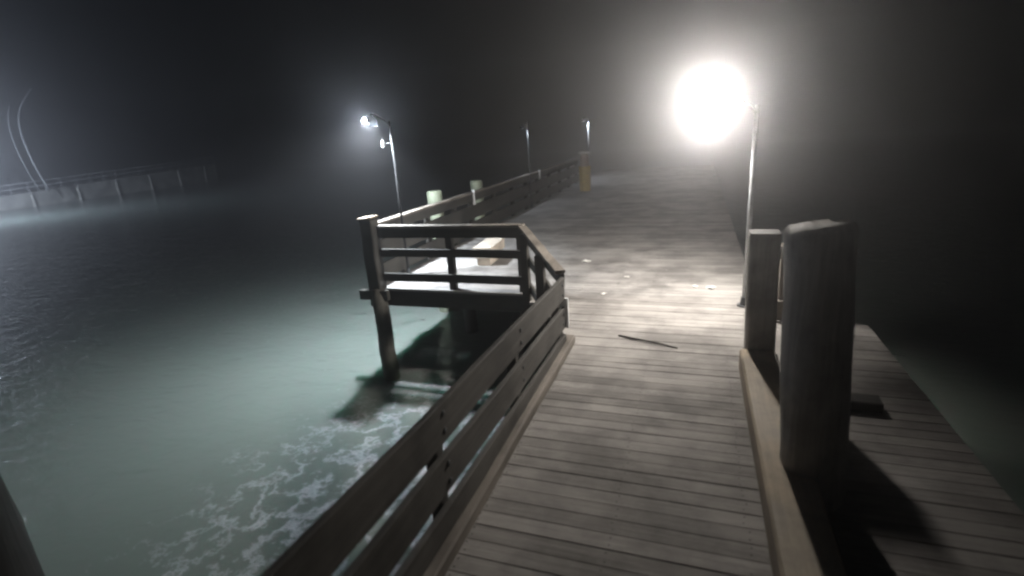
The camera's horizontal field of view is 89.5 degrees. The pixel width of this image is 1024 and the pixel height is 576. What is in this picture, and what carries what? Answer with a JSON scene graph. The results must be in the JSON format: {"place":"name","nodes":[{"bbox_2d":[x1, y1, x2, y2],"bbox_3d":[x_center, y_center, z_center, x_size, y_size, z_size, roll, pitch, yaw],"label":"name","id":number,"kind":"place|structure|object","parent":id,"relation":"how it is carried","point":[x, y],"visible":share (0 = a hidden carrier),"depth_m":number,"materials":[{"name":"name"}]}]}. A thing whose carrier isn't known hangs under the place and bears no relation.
{"place":"outdoors","nodes":[
{"label":"outdoors","id":0,"kind":"place"},
{"bbox_2d":[0,103,1023,575],"bbox_3d":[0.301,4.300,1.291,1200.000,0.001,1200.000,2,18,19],"label":"water","id":1,"kind":"structure","parent":0,"point":[194,381],"depth_m":13.88,"materials":[{"name":"teal liquid"}]},
{"bbox_2d":[0,475,44,575],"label":"timber pile","id":2,"kind":"object","parent":1,"relation":"in","point":[18,556],"visible":1,"depth_m":4.15,"materials":[{"name":"brown wood"}]},
{"bbox_2d":[0,157,217,210],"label":"concrete jetty","id":3,"kind":"object","parent":1,"relation":"in","point":[189,175],"visible":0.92,"depth_m":70.50,"materials":[{"name":"grey concrete"}]},
{"bbox_2d":[7,88,49,191],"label":"arched pipe","id":4,"kind":"object","parent":3,"relation":"on","point":[22,137],"visible":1,"depth_m":58.06,"materials":[{"name":"metal"}]},
{"bbox_2d":[357,215,399,380],"bbox_3d":[-2.512,0.681,10.151,0.545,4.107,1.254,-13,19,-27],"label":"timber pile","id":5,"kind":"object","parent":1,"relation":"in","point":[377,294],"visible":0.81,"depth_m":10.16,"materials":[{"name":"brown wood"}]},
{"bbox_2d":[427,190,452,311],"bbox_3d":[-1.853,-0.508,13.791,0.434,4.130,0.438,2,18,19],"label":"timber pile","id":6,"kind":"object","parent":1,"relation":"in","point":[433,196],"visible":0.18,"depth_m":13.14,"materials":[{"name":"grey wood"}]},
{"bbox_2d":[463,309,478,332],"bbox_3d":[-0.984,0.813,12.406,0.339,2.299,0.340,2,18,19],"label":"timber pile","id":7,"kind":"object","parent":1,"relation":"in","point":[471,321],"visible":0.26,"depth_m":12.28,"materials":[{"name":"brown wood"}]},
{"bbox_2d":[470,180,484,220],"bbox_3d":[-0.961,-1.305,16.267,0.402,4.109,0.424,2,18,19],"label":"timber pile","id":8,"kind":"object","parent":1,"relation":"in","point":[475,184],"visible":0.2,"depth_m":15.62,"materials":[{"name":"grey wood"}]},
{"bbox_2d":[779,217,858,510],"bbox_3d":[2.334,1.825,4.040,0.495,4.732,0.744,-12,18,-25],"label":"timber pile","id":9,"kind":"object","parent":1,"relation":"in","point":[818,312],"visible":0.68,"depth_m":3.56,"materials":[{"name":"brown wood"}]},
{"bbox_2d":[0,0,1023,173],"label":"sky","id":10,"kind":"structure","parent":0,"point":[112,82],"materials":[{"name":"black"}]},
{"bbox_2d":[386,165,743,349],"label":"platform deck","id":11,"kind":"structure","parent":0,"point":[655,232],"depth_m":12.58,"materials":[{"name":"grey wood"}]},
{"bbox_2d":[362,113,410,272],"bbox_3d":[-2.600,-1.892,10.806,0.625,3.366,0.216,-5,17,-3],"label":"lamp post","id":12,"kind":"object","parent":11,"relation":"on","point":[371,120],"visible":0.93,"depth_m":10.55,"materials":[{"name":"metal"}]},
{"bbox_2d":[376,223,524,313],"bbox_3d":[-1.177,-0.374,9.816,3.050,1.682,0.214,2,18,19],"label":"timber railing","id":13,"kind":"object","parent":11,"relation":"on","point":[449,233],"visible":0.72,"depth_m":9.62,"materials":[{"name":"brown wood"}]},
{"bbox_2d":[378,158,578,272],"bbox_3d":[0.376,-3.330,19.186,0.236,1.750,19.500,2,18,19],"label":"timber railing","id":14,"kind":"object","parent":11,"relation":"on","point":[472,211],"visible":0.8,"depth_m":15.30,"materials":[{"name":"wood"}]},
{"bbox_2d":[472,238,504,265],"bbox_3d":[-0.519,-0.848,11.977,0.443,0.420,1.104,1,17,15],"label":"block bench","id":15,"kind":"object","parent":11,"relation":"on","point":[493,243],"visible":0.56,"depth_m":11.68,"materials":[{"name":"white concrete"}]},
{"bbox_2d":[520,122,533,206],"bbox_3d":[0.564,-4.650,19.634,0.366,3.150,0.180,2,18,19],"label":"lamp post","id":16,"kind":"object","parent":11,"relation":"on","point":[522,126],"visible":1,"depth_m":19.50,"materials":[{"name":"metal"}]},
{"bbox_2d":[518,225,564,335],"bbox_3d":[0.407,0.046,8.046,0.226,1.682,2.392,-7,17,-9],"label":"timber railing","id":17,"kind":"object","parent":11,"relation":"on","point":[544,258],"visible":0.69,"depth_m":7.95,"materials":[{"name":"brown wood"}]},
{"bbox_2d":[578,150,590,190],"bbox_3d":[3.352,-5.393,23.778,0.560,1.820,0.560,2,18,19],"label":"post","id":18,"kind":"object","parent":11,"relation":"on","point":[585,175],"visible":1,"depth_m":23.61,"materials":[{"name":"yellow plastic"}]},
{"bbox_2d":[581,117,589,165],"bbox_3d":[4.061,-7.597,28.253,0.486,3.371,0.267,-6,17,-7],"label":"lamp post","id":19,"kind":"object","parent":11,"relation":"on","point":[583,119],"visible":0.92,"depth_m":27.97,"materials":[{"name":"metal"}]},
{"bbox_2d":[708,85,759,307],"bbox_3d":[3.251,-1.321,7.714,0.374,3.265,0.778,-17,21,-36],"label":"lamp post","id":20,"kind":"object","parent":11,"relation":"on","point":[720,100],"visible":0.93,"depth_m":7.38,"materials":[{"name":"metal"}]},
{"bbox_2d":[385,288,779,575],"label":"walkway deck","id":21,"kind":"structure","parent":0,"point":[631,457],"depth_m":4.48,"materials":[{"name":"brown wood"}]},
{"bbox_2d":[260,277,574,575],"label":"timber railing","id":22,"kind":"object","parent":21,"relation":"on","point":[329,539],"visible":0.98,"depth_m":3.53,"materials":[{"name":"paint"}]},
{"bbox_2d":[618,335,677,348],"bbox_3d":[1.807,0.710,6.909,0.846,0.029,0.037,9,21,38],"label":"stick","id":23,"kind":"object","parent":21,"relation":"on","point":[647,341],"visible":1,"depth_m":6.90,"materials":[{"name":"brown wood"}]},
{"bbox_2d":[744,229,781,352],"bbox_3d":[2.842,0.338,5.910,0.350,1.994,0.280,2,18,19],"label":"square post","id":24,"kind":"object","parent":21,"relation":"on","point":[762,266],"visible":0.75,"depth_m":5.71,"materials":[{"name":"wood"}]},
{"bbox_2d":[739,349,847,575],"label":"kerb timber","id":25,"kind":"object","parent":21,"relation":"on","point":[801,539],"visible":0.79,"depth_m":3.62,"materials":[{"name":"brown wood"}]},
{"bbox_2d":[775,321,1023,575],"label":"landing deck","id":26,"kind":"structure","parent":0,"point":[926,494],"depth_m":3.86,"materials":[{"name":"brown wood"}]},
{"bbox_2d":[777,242,783,320],"bbox_3d":[3.797,0.112,7.283,0.360,1.500,0.178,2,18,19],"label":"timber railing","id":27,"kind":"object","parent":26,"relation":"attached to","point":[780,298],"visible":0.16,"depth_m":7.23,"materials":[{"name":"brown wood"}]},
{"bbox_2d":[851,393,883,412],"bbox_3d":[3.226,1.113,5.132,0.730,0.102,0.204,3,18,21],"label":"landing step","id":28,"kind":"object","parent":26,"relation":"on","point":[866,402],"visible":0.36,"depth_m":4.98,"materials":[{"name":"brown wood"}]}
]}

